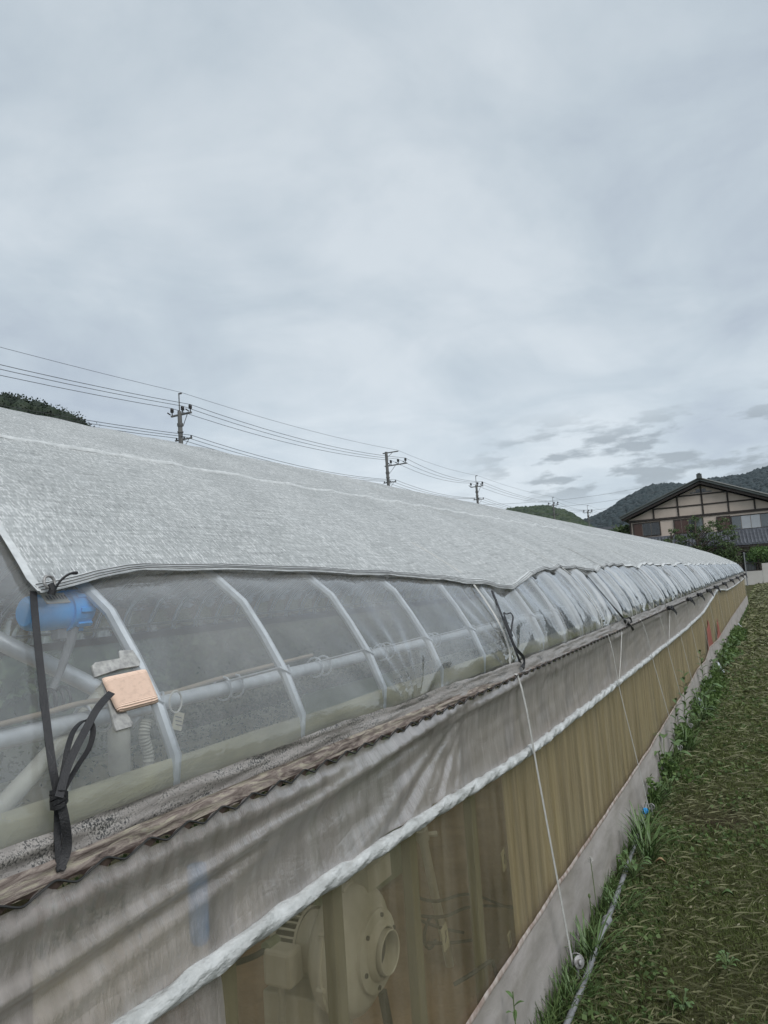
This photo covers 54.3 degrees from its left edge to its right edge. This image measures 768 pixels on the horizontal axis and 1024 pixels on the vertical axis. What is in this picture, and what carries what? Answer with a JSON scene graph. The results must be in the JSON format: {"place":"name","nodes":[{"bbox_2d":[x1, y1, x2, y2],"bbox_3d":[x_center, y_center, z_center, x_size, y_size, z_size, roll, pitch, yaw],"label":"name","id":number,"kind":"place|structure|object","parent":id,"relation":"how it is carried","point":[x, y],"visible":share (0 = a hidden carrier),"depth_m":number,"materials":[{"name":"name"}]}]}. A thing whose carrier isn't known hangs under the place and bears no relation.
{"place":"outdoors","nodes":[
{"label":"outdoors","id":0,"kind":"place"},
{"bbox_2d":[0,405,605,524],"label":"power line","id":1,"kind":"object","parent":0,"point":[251,453],"visible":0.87,"depth_m":47.92,"materials":[{"name":"metal"}]},
{"bbox_2d":[34,414,601,524],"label":"power line","id":2,"kind":"object","parent":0,"point":[251,456],"visible":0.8,"depth_m":46.98,"materials":[{"name":"metal"}]},
{"bbox_2d":[0,585,767,1023],"bbox_3d":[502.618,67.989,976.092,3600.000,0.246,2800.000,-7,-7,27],"label":"ground","id":3,"kind":"structure","parent":0,"point":[154,733],"depth_m":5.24,"materials":[{"name":"plant"}]},
{"bbox_2d":[167,393,191,443],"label":"utility pole","id":4,"kind":"object","parent":3,"relation":"on","point":[180,424],"visible":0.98,"depth_m":45.09,"materials":[{"name":"concrete"}]},
{"bbox_2d":[0,364,617,518],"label":"power line","id":5,"kind":"object","parent":4,"relation":"attached to","point":[253,425],"visible":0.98,"depth_m":48.73,"materials":[{"name":"metal"}]},
{"bbox_2d":[0,369,618,519],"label":"power line","id":6,"kind":"object","parent":4,"relation":"attached to","point":[234,423],"visible":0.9,"depth_m":47.84,"materials":[{"name":"metal"}]},
{"bbox_2d":[1,347,617,514],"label":"power line","id":7,"kind":"object","parent":4,"relation":"attached to","point":[238,410],"visible":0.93,"depth_m":47.50,"materials":[{"name":"metal"}]},
{"bbox_2d":[0,375,619,520],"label":"power line","id":8,"kind":"object","parent":4,"relation":"attached to","point":[245,431],"visible":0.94,"depth_m":49.51,"materials":[{"name":"metal"}]},
{"bbox_2d":[97,427,604,526],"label":"power line","id":9,"kind":"object","parent":4,"relation":"attached to","point":[367,480],"visible":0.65,"depth_m":48.23,"materials":[{"name":"metal"}]},
{"bbox_2d":[0,589,570,729],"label":"hedgerow","id":10,"kind":"object","parent":3,"relation":"on","point":[175,660],"visible":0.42,"depth_m":13.58,"materials":[{"name":"green plant"}]},
{"bbox_2d":[32,607,675,1023],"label":"greenhouse floor","id":11,"kind":"structure","parent":3,"relation":"on","point":[448,1001],"depth_m":3.66,"materials":[{"name":"soil"}]},
{"bbox_2d":[0,605,629,809],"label":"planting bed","id":12,"kind":"object","parent":11,"relation":"on","point":[36,792],"visible":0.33,"depth_m":7.72,"materials":[{"name":"soil"}]},
{"bbox_2d":[263,852,399,1023],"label":"blower","id":13,"kind":"object","parent":11,"relation":"on","point":[295,990],"visible":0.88,"depth_m":2.27,"materials":[{"name":"paint"}]},
{"bbox_2d":[236,934,280,965],"bbox_3d":[-0.352,1.346,2.325,0.063,0.088,0.410,-6,-6,20],"label":"cable joint","id":14,"kind":"object","parent":13,"relation":"attached to","point":[271,941],"visible":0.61,"depth_m":2.27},
{"bbox_2d":[32,616,654,906],"bbox_3d":[3.701,2.800,15.538,0.660,0.220,33.700,-7,-7,27],"label":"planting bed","id":15,"kind":"object","parent":11,"relation":"on","point":[112,866],"visible":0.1,"depth_m":5.03,"materials":[{"name":"soil"}]},
{"bbox_2d":[302,672,401,906],"bbox_3d":[-0.131,1.387,3.748,0.020,1.050,0.800,-8,-7,31],"label":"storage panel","id":16,"kind":"object","parent":11,"relation":"on","point":[315,701],"visible":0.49,"depth_m":3.77,"materials":[{"name":"plastic"}]},
{"bbox_2d":[0,593,704,971],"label":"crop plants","id":17,"kind":"object","parent":11,"relation":"on","point":[166,849],"visible":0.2,"depth_m":6.64,"materials":[{"name":"green plant"}]},
{"bbox_2d":[33,601,705,1023],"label":"planting bed","id":18,"kind":"object","parent":11,"relation":"on","point":[65,1001],"visible":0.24,"depth_m":3.53,"materials":[{"name":"soil"}]},
{"bbox_2d":[416,826,453,967],"bbox_3d":[0.231,1.564,2.980,0.084,0.781,0.364,-6,-6,19],"label":"riser pipe","id":19,"kind":"object","parent":11,"relation":"on","point":[423,835],"visible":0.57,"depth_m":2.93,"materials":[{"name":"paint"}]},
{"bbox_2d":[420,893,512,909],"bbox_3d":[0.517,1.769,3.376,0.011,0.730,1.720,-7,-7,27],"label":"water hose","id":20,"kind":"object","parent":11,"relation":"on","point":[450,898],"visible":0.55,"depth_m":2.95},
{"bbox_2d":[421,904,512,918],"bbox_3d":[0.623,1.905,3.553,0.011,0.843,2.134,-7,-7,27],"label":"water hose","id":21,"kind":"object","parent":11,"relation":"on","point":[453,912],"visible":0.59,"depth_m":2.96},
{"bbox_2d":[0,535,747,1023],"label":"greenhouse","id":22,"kind":"object","parent":3,"relation":"on","point":[590,771],"visible":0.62,"depth_m":2.33,"materials":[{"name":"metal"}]},
{"bbox_2d":[0,733,69,813],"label":"pipe","id":23,"kind":"object","parent":22,"relation":"attached to","point":[16,790],"visible":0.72,"depth_m":1.22,"materials":[{"name":"plastic"}]},
{"bbox_2d":[0,631,143,727],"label":"brace pipe","id":24,"kind":"object","parent":22,"relation":"attached to","point":[20,651],"visible":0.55,"depth_m":1.46,"materials":[{"name":"metal"}]},
{"bbox_2d":[16,589,95,712],"bbox_3d":[-0.600,0.256,1.377,0.079,0.224,0.139,-7,-7,27],"label":"fan motor","id":25,"kind":"object","parent":24,"relation":"attached to","point":[67,615],"visible":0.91,"depth_m":1.37,"materials":[{"name":"blue metal"}]},
{"bbox_2d":[57,683,104,790],"bbox_3d":[-0.553,0.430,1.364,0.044,0.214,0.260,-4,-6,0],"label":"corrugated hose","id":26,"kind":"object","parent":22,"relation":"hanging from","point":[98,692],"visible":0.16,"depth_m":1.40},
{"bbox_2d":[91,650,139,677],"bbox_3d":[-0.466,0.260,1.292,0.028,0.038,0.108,-7,-7,27],"label":"bent plate","id":27,"kind":"object","parent":22,"relation":"attached to","point":[126,659],"visible":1,"depth_m":1.29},
{"bbox_2d":[102,681,132,731],"bbox_3d":[-0.442,0.317,1.232,0.048,0.079,0.040,-7,-7,27],"label":"grey strip","id":28,"kind":"object","parent":22,"relation":"attached to","point":[121,721],"visible":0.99,"depth_m":1.22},
{"bbox_2d":[107,725,130,775],"bbox_3d":[-0.577,0.513,1.631,0.048,0.110,0.048,-7,-7,27],"label":"filter canister","id":29,"kind":"object","parent":22,"relation":"attached to","point":[119,751],"visible":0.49,"depth_m":1.61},
{"bbox_2d":[102,669,158,711],"bbox_3d":[-0.429,0.303,1.271,0.041,0.060,0.106,-7,-7,27],"label":"foam pad","id":30,"kind":"object","parent":22,"relation":"attached to","point":[132,690],"visible":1,"depth_m":1.26,"materials":[{"name":"plastic"}]},
{"bbox_2d":[138,719,153,766],"bbox_3d":[-0.518,0.521,1.633,0.026,0.140,0.036,-7,-7,27],"label":"corrugated hose","id":31,"kind":"object","parent":22,"relation":"attached to","point":[145,744],"visible":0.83,"depth_m":1.63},
{"bbox_2d":[0,653,312,727],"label":"pipe","id":32,"kind":"object","parent":22,"relation":"attached to","point":[7,722],"visible":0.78,"depth_m":1.55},
{"bbox_2d":[169,690,184,730],"bbox_3d":[-0.428,0.411,1.548,0.004,0.086,0.044,-7,-7,27],"label":"hanging tag","id":33,"kind":"object","parent":22,"relation":"hanging from","point":[178,719],"visible":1,"depth_m":1.55,"materials":[{"name":"plastic"}]},
{"bbox_2d":[187,862,209,946],"bbox_3d":[-0.320,0.677,1.292,0.034,0.130,0.034,-7,-7,27],"label":"blue tube","id":34,"kind":"object","parent":22,"relation":"attached to","point":[194,871],"visible":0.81,"depth_m":1.28,"materials":[{"name":"plastic"}]},
{"bbox_2d":[0,407,735,592],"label":"shade net","id":35,"kind":"object","parent":22,"relation":"on","point":[87,503],"visible":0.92,"depth_m":2.61,"materials":[{"name":"fabric"}]},
{"bbox_2d":[29,571,114,871],"bbox_3d":[-0.483,0.300,1.177,0.115,0.426,0.271,0,-7,-31],"label":"strap","id":36,"kind":"object","parent":35,"relation":"hanging from","point":[58,794],"visible":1,"depth_m":1.08,"materials":[{"name":"fabric"}]},
{"bbox_2d":[423,915,438,949],"bbox_3d":[0.173,1.545,2.751,0.012,0.112,0.132,-7,-7,27],"label":"hose coil","id":37,"kind":"object","parent":22,"relation":"attached to","point":[431,947],"visible":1,"depth_m":2.72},
{"bbox_2d":[421,919,463,933],"bbox_3d":[0.215,1.564,2.829,0.011,0.229,0.418,-7,-7,27],"label":"water hose","id":38,"kind":"object","parent":22,"relation":"attached to","point":[440,927],"visible":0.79,"depth_m":2.81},
{"bbox_2d":[440,922,449,952],"bbox_3d":[0.187,1.295,2.279,0.006,0.079,0.058,-7,-7,27],"label":"paper tag","id":39,"kind":"object","parent":22,"relation":"attached to","point":[444,936],"visible":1,"depth_m":2.28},
{"bbox_2d":[423,939,472,944],"bbox_3d":[0.235,1.635,2.851,0.011,0.216,0.510,-7,-7,27],"label":"water hose","id":40,"kind":"object","parent":22,"relation":"attached to","point":[451,942],"visible":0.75,"depth_m":2.88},
{"bbox_2d":[453,959,497,985],"bbox_3d":[0.306,1.524,2.443,0.177,0.083,0.035,-1,-7,-27],"label":"bent rod","id":41,"kind":"object","parent":22,"relation":"attached to","point":[475,971],"visible":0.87,"depth_m":2.44,"materials":[{"name":"metal"}]},
{"bbox_2d":[411,542,584,981],"bbox_3d":[-0.191,0.767,3.362,1.893,2.449,0.299,-7,-7,27],"label":"hold down tape","id":42,"kind":"object","parent":22,"relation":"attached to","point":[578,962],"visible":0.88,"depth_m":2.93,"materials":[{"name":"plastic"}]},
{"bbox_2d":[346,480,654,811],"bbox_3d":[0.697,0.885,5.094,1.885,2.449,0.596,-7,-7,27],"label":"hold down tape","id":43,"kind":"object","parent":22,"relation":"attached to","point":[652,808],"visible":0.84,"depth_m":4.66,"materials":[{"name":"plastic"}]},
{"bbox_2d":[500,847,506,871],"bbox_3d":[0.443,1.279,2.754,0.006,0.079,0.058,-7,-7,27],"label":"paper tag","id":44,"kind":"object","parent":22,"relation":"attached to","point":[503,859],"visible":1,"depth_m":2.75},
{"bbox_2d":[491,590,524,669],"bbox_3d":[0.512,0.475,3.024,0.079,0.324,0.286,-4,-6,-3],"label":"strap","id":45,"kind":"object","parent":22,"relation":"attached to","point":[510,634],"visible":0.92,"depth_m":2.95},
{"bbox_2d":[507,930,511,948],"bbox_3d":[0.457,1.551,2.716,0.006,0.058,0.042,-7,-7,27],"label":"paper tag","id":46,"kind":"object","parent":22,"relation":"attached to","point":[509,939],"visible":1,"depth_m":2.71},
{"bbox_2d":[418,494,682,755],"bbox_3d":[1.393,0.978,6.448,1.885,2.449,1.046,-7,-7,27],"label":"hold down tape","id":47,"kind":"object","parent":22,"relation":"attached to","point":[680,749],"visible":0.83,"depth_m":5.92,"materials":[{"name":"plastic"}]},
{"bbox_2d":[494,509,697,702],"bbox_3d":[2.303,1.054,8.263,1.851,2.352,1.109,-7,-7,27],"label":"hold down tape","id":48,"kind":"object","parent":22,"relation":"attached to","point":[657,580],"visible":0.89,"depth_m":7.79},
{"bbox_2d":[586,575,633,630],"bbox_3d":[1.590,0.620,5.077,0.527,0.418,0.134,1,-8,-41],"label":"strap","id":49,"kind":"object","parent":22,"relation":"attached to","point":[624,620],"visible":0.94,"depth_m":4.98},
{"bbox_2d":[637,567,676,614],"bbox_3d":[2.609,0.743,7.063,0.465,0.488,0.100,-1,-7,-26],"label":"strap","id":50,"kind":"object","parent":22,"relation":"attached to","point":[671,607],"visible":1,"depth_m":7.05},
{"bbox_2d":[622,565,692,728],"bbox_3d":[1.832,1.036,7.300,1.885,2.449,1.066,-7,-7,27],"label":"hold down tape","id":51,"kind":"object","parent":22,"relation":"attached to","point":[690,726],"visible":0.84,"depth_m":6.69,"materials":[{"name":"plastic"}]},
{"bbox_2d":[707,620,712,650],"bbox_3d":[4.912,1.835,11.318,0.019,0.416,1.100,-7,-7,27],"label":"red cloth","id":52,"kind":"object","parent":22,"relation":"attached to","point":[710,640],"visible":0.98,"depth_m":11.36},
{"bbox_2d":[383,451,406,485],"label":"utility pole","id":53,"kind":"object","parent":3,"relation":"on","point":[387,467],"visible":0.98,"depth_m":69.25,"materials":[{"name":"concrete"}]},
{"bbox_2d":[470,476,483,503],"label":"utility pole","id":54,"kind":"object","parent":3,"relation":"on","point":[476,486],"visible":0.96,"depth_m":88.46,"materials":[{"name":"concrete"}]},
{"bbox_2d":[506,991,523,1023],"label":"weed plant","id":55,"kind":"object","parent":3,"relation":"on","point":[511,995],"visible":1,"depth_m":2.39,"materials":[{"name":"green plant"}]},
{"bbox_2d":[547,497,558,518],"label":"utility pole","id":56,"kind":"object","parent":3,"relation":"on","point":[554,514],"visible":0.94,"depth_m":117.89,"materials":[{"name":"concrete"}]},
{"bbox_2d":[549,963,601,1012],"bbox_3d":[0.718,1.780,2.784,0.212,0.144,0.271,-4,-6,1],"label":"weed plant","id":57,"kind":"object","parent":3,"relation":"on","point":[574,984],"visible":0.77,"depth_m":2.82,"materials":[{"name":"green plant"}]},
{"bbox_2d":[558,953,611,998],"bbox_3d":[0.803,1.794,2.886,0.224,0.125,0.302,-7,-7,27],"label":"weed plant","id":58,"kind":"object","parent":3,"relation":"on","point":[592,979],"visible":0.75,"depth_m":2.89,"materials":[{"name":"green plant"}]},
{"bbox_2d":[588,893,594,950],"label":"dandelion","id":59,"kind":"object","parent":3,"relation":"on","point":[589,896],"visible":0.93,"depth_m":3.11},
{"bbox_2d":[587,857,597,930],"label":"dandelion","id":60,"kind":"object","parent":3,"relation":"on","point":[590,860],"visible":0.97,"depth_m":3.27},
{"bbox_2d":[565,908,634,964],"bbox_3d":[0.886,1.771,3.076,0.367,0.199,0.446,-7,-7,27],"label":"weed plant","id":61,"kind":"object","parent":3,"relation":"on","point":[583,939],"visible":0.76,"depth_m":3.12,"materials":[{"name":"green plant"}]},
{"bbox_2d":[563,803,647,1023],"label":"ground pipe","id":62,"kind":"object","parent":3,"relation":"on","point":[571,1011],"visible":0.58,"depth_m":3.24,"materials":[{"name":"grey plastic"}]},
{"bbox_2d":[585,525,631,589],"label":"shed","id":63,"kind":"structure","parent":3,"relation":"on","point":[612,527],"depth_m":71.22,"materials":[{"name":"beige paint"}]},
{"bbox_2d":[603,870,614,908],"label":"weed plant","id":64,"kind":"object","parent":3,"relation":"on","point":[607,898],"visible":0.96,"depth_m":3.49,"materials":[{"name":"green plant"}]},
{"bbox_2d":[610,522,629,533],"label":"background tree","id":65,"kind":"object","parent":3,"relation":"on","point":[625,529],"visible":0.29,"depth_m":62.31,"materials":[{"name":"green plant"}]},
{"bbox_2d":[599,883,658,917],"bbox_3d":[1.155,1.821,3.509,0.270,0.152,0.288,-7,-7,27],"label":"weed plant","id":66,"kind":"object","parent":3,"relation":"on","point":[624,909],"visible":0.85,"depth_m":3.53,"materials":[{"name":"green plant"}]},
{"bbox_2d":[616,849,651,881],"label":"weed plant","id":67,"kind":"object","parent":3,"relation":"on","point":[634,871],"visible":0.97,"depth_m":3.88,"materials":[{"name":"green plant"}]},
{"bbox_2d":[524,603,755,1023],"bbox_3d":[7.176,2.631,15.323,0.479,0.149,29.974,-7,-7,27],"label":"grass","id":68,"kind":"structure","parent":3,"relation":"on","point":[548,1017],"depth_m":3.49,"materials":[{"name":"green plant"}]},
{"bbox_2d":[625,800,674,842],"bbox_3d":[1.567,1.840,4.437,0.386,0.248,0.493,-4,-6,-1],"label":"weed plant","id":69,"kind":"object","parent":3,"relation":"on","point":[640,823],"visible":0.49,"depth_m":4.46,"materials":[{"name":"green plant"}]},
{"bbox_2d":[617,809,686,865],"bbox_3d":[1.498,1.807,4.141,0.453,0.263,0.390,-1,-7,-28],"label":"weed plant","id":70,"kind":"object","parent":3,"relation":"on","point":[649,851],"visible":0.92,"depth_m":4.17,"materials":[{"name":"green plant"}]},
{"bbox_2d":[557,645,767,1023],"bbox_3d":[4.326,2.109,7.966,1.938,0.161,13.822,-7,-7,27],"label":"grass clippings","id":71,"kind":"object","parent":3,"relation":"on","point":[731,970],"depth_m":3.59,"materials":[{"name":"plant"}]},
{"bbox_2d":[645,780,682,804],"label":"weed plant","id":72,"kind":"object","parent":3,"relation":"on","point":[661,795],"visible":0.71,"depth_m":5.08,"materials":[{"name":"green plant"}]},
{"bbox_2d":[567,658,767,1023],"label":"clover","id":73,"kind":"object","parent":3,"relation":"on","point":[605,1003],"visible":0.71,"depth_m":3.87,"materials":[{"name":"green plant"}]},
{"bbox_2d":[655,773,679,794],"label":"weed plant","id":74,"kind":"object","parent":3,"relation":"on","point":[670,786],"visible":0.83,"depth_m":5.25,"materials":[{"name":"green plant"}]},
{"bbox_2d":[654,732,691,776],"bbox_3d":[2.144,1.887,5.759,0.436,0.350,0.456,-7,-7,27],"label":"weed plant","id":75,"kind":"object","parent":3,"relation":"on","point":[669,752],"visible":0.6,"depth_m":5.71,"materials":[{"name":"green plant"}]},
{"bbox_2d":[658,528,689,545],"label":"garden tree","id":76,"kind":"object","parent":3,"relation":"on","point":[674,531],"visible":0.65,"depth_m":54.47,"materials":[{"name":"green plant"}]},
{"bbox_2d":[669,697,686,753],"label":"weed plant","id":77,"kind":"object","parent":3,"relation":"on","point":[676,710],"visible":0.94,"depth_m":6.19,"materials":[{"name":"green plant"}]},
{"bbox_2d":[667,988,693,1015],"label":"weed plant","id":78,"kind":"object","parent":3,"relation":"on","point":[678,1001],"visible":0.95,"depth_m":2.70,"materials":[{"name":"green plant"}]},
{"bbox_2d":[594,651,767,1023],"bbox_3d":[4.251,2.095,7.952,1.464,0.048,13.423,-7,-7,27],"label":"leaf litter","id":79,"kind":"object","parent":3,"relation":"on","point":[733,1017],"visible":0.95,"depth_m":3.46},
{"bbox_2d":[597,563,767,593],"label":"garden wall","id":80,"kind":"structure","parent":3,"relation":"on","point":[757,577],"depth_m":50.73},
{"bbox_2d":[676,670,697,725],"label":"weed plant","id":81,"kind":"object","parent":3,"relation":"on","point":[685,689],"visible":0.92,"depth_m":6.94,"materials":[{"name":"green plant"}]},
{"bbox_2d":[671,722,712,751],"bbox_3d":[2.637,1.965,6.500,0.469,0.277,0.497,-7,-7,27],"label":"weed plant","id":82,"kind":"object","parent":3,"relation":"on","point":[684,738],"visible":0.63,"depth_m":6.49,"materials":[{"name":"green plant"}]},
{"bbox_2d":[619,473,767,577],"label":"house","id":83,"kind":"structure","parent":3,"relation":"on","point":[745,510],"depth_m":56.04,"materials":[{"name":"beige paint"}]},
{"bbox_2d":[632,521,660,536],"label":"shutter window","id":84,"kind":"structure","parent":83,"relation":"in","point":[637,528],"depth_m":57.69,"materials":[{"name":"grey glass"}]},
{"bbox_2d":[673,517,703,533],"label":"shutter window","id":85,"kind":"structure","parent":83,"relation":"in","point":[677,525],"depth_m":56.65,"materials":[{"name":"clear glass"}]},
{"bbox_2d":[716,515,731,530],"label":"shutter window","id":86,"kind":"structure","parent":83,"relation":"in","point":[719,517],"depth_m":55.56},
{"bbox_2d":[730,512,767,529],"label":"window","id":87,"kind":"structure","parent":83,"relation":"in","point":[736,520],"depth_m":54.89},
{"bbox_2d":[741,551,757,571],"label":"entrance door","id":88,"kind":"structure","parent":83,"relation":"in","point":[750,565],"depth_m":53.92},
{"bbox_2d":[646,625,748,809],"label":"weeds","id":89,"kind":"object","parent":3,"relation":"on","point":[739,632],"visible":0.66,"depth_m":8.40,"materials":[{"name":"plant"}]},
{"bbox_2d":[683,706,715,727],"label":"weed plant","id":90,"kind":"object","parent":3,"relation":"on","point":[692,715],"visible":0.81,"depth_m":7.38,"materials":[{"name":"green plant"}]},
{"bbox_2d":[685,683,721,704],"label":"weed plant","id":91,"kind":"object","parent":3,"relation":"on","point":[709,691],"visible":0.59,"depth_m":8.23,"materials":[{"name":"green plant"}]},
{"bbox_2d":[697,650,710,685],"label":"weed plant","id":92,"kind":"object","parent":3,"relation":"on","point":[699,651],"visible":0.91,"depth_m":9.05,"materials":[{"name":"green plant"}]},
{"bbox_2d":[691,696,721,719],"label":"weed plant","id":93,"kind":"object","parent":3,"relation":"on","point":[704,708],"visible":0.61,"depth_m":7.86,"materials":[{"name":"green plant"}]},
{"bbox_2d":[677,515,739,552],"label":"garden tree","id":94,"kind":"object","parent":3,"relation":"on","point":[699,541],"visible":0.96,"depth_m":53.17,"materials":[{"name":"green plant"}]},
{"bbox_2d":[695,546,743,564],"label":"hedge shrub","id":95,"kind":"object","parent":3,"relation":"on","point":[730,555],"visible":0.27,"depth_m":52.42,"materials":[{"name":"green plant"}]},
{"bbox_2d":[709,658,733,674],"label":"weed plant","id":96,"kind":"object","parent":3,"relation":"on","point":[723,667],"visible":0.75,"depth_m":10.49,"materials":[{"name":"green plant"}]},
{"bbox_2d":[715,643,733,664],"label":"weed plant","id":97,"kind":"object","parent":3,"relation":"on","point":[721,660],"visible":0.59,"depth_m":11.76,"materials":[{"name":"green plant"}]},
{"bbox_2d":[715,950,739,973],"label":"weed plant","id":98,"kind":"object","parent":3,"relation":"on","point":[725,958],"visible":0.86,"depth_m":2.96,"materials":[{"name":"green plant"}]},
{"bbox_2d":[722,636,740,646],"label":"weed plant","id":99,"kind":"object","parent":3,"relation":"on","point":[730,644],"visible":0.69,"depth_m":13.43,"materials":[{"name":"green plant"}]},
{"bbox_2d":[709,584,767,714],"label":"grass","id":100,"kind":"structure","parent":3,"relation":"on","point":[752,654],"depth_m":12.21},
{"bbox_2d":[722,582,767,697],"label":"grass clippings","id":101,"kind":"object","parent":3,"relation":"on","point":[756,593],"depth_m":17.44,"materials":[{"name":"plant"}]},
{"bbox_2d":[743,542,767,568],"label":"bush","id":102,"kind":"object","parent":3,"relation":"on","point":[757,554],"visible":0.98,"depth_m":51.12,"materials":[{"name":"green plant"}]},
{"bbox_2d":[0,0,767,518],"label":"sky","id":103,"kind":"structure","parent":0,"point":[522,245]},
{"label":"low hill","id":104,"kind":"structure","parent":0,"visible":0},
{"bbox_2d":[506,504,596,527],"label":"hill woodland","id":105,"kind":"object","parent":104,"relation":"on","point":[542,509],"visible":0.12,"depth_m":318.87,"materials":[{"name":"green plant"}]},
{"bbox_3d":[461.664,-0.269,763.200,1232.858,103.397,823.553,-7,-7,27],"label":"far hill","id":106,"kind":"structure","parent":0,"visible":0},
{"bbox_2d":[584,466,767,530],"bbox_3d":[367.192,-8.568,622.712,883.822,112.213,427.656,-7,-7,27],"label":"woodland","id":107,"kind":"object","parent":106,"relation":"on","point":[756,479],"visible":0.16,"depth_m":727.94,"materials":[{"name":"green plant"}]},
{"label":"left hill","id":108,"kind":"structure","parent":0,"visible":0},
{"bbox_2d":[0,392,89,425],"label":"hill understorey","id":109,"kind":"object","parent":108,"relation":"on","point":[35,408],"visible":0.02,"depth_m":130.89,"materials":[{"name":"green plant"}]},
{"bbox_2d":[0,392,99,427],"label":"hill woodland","id":110,"kind":"object","parent":108,"relation":"on","point":[25,399],"visible":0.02,"depth_m":131.56,"materials":[{"name":"green plant"}]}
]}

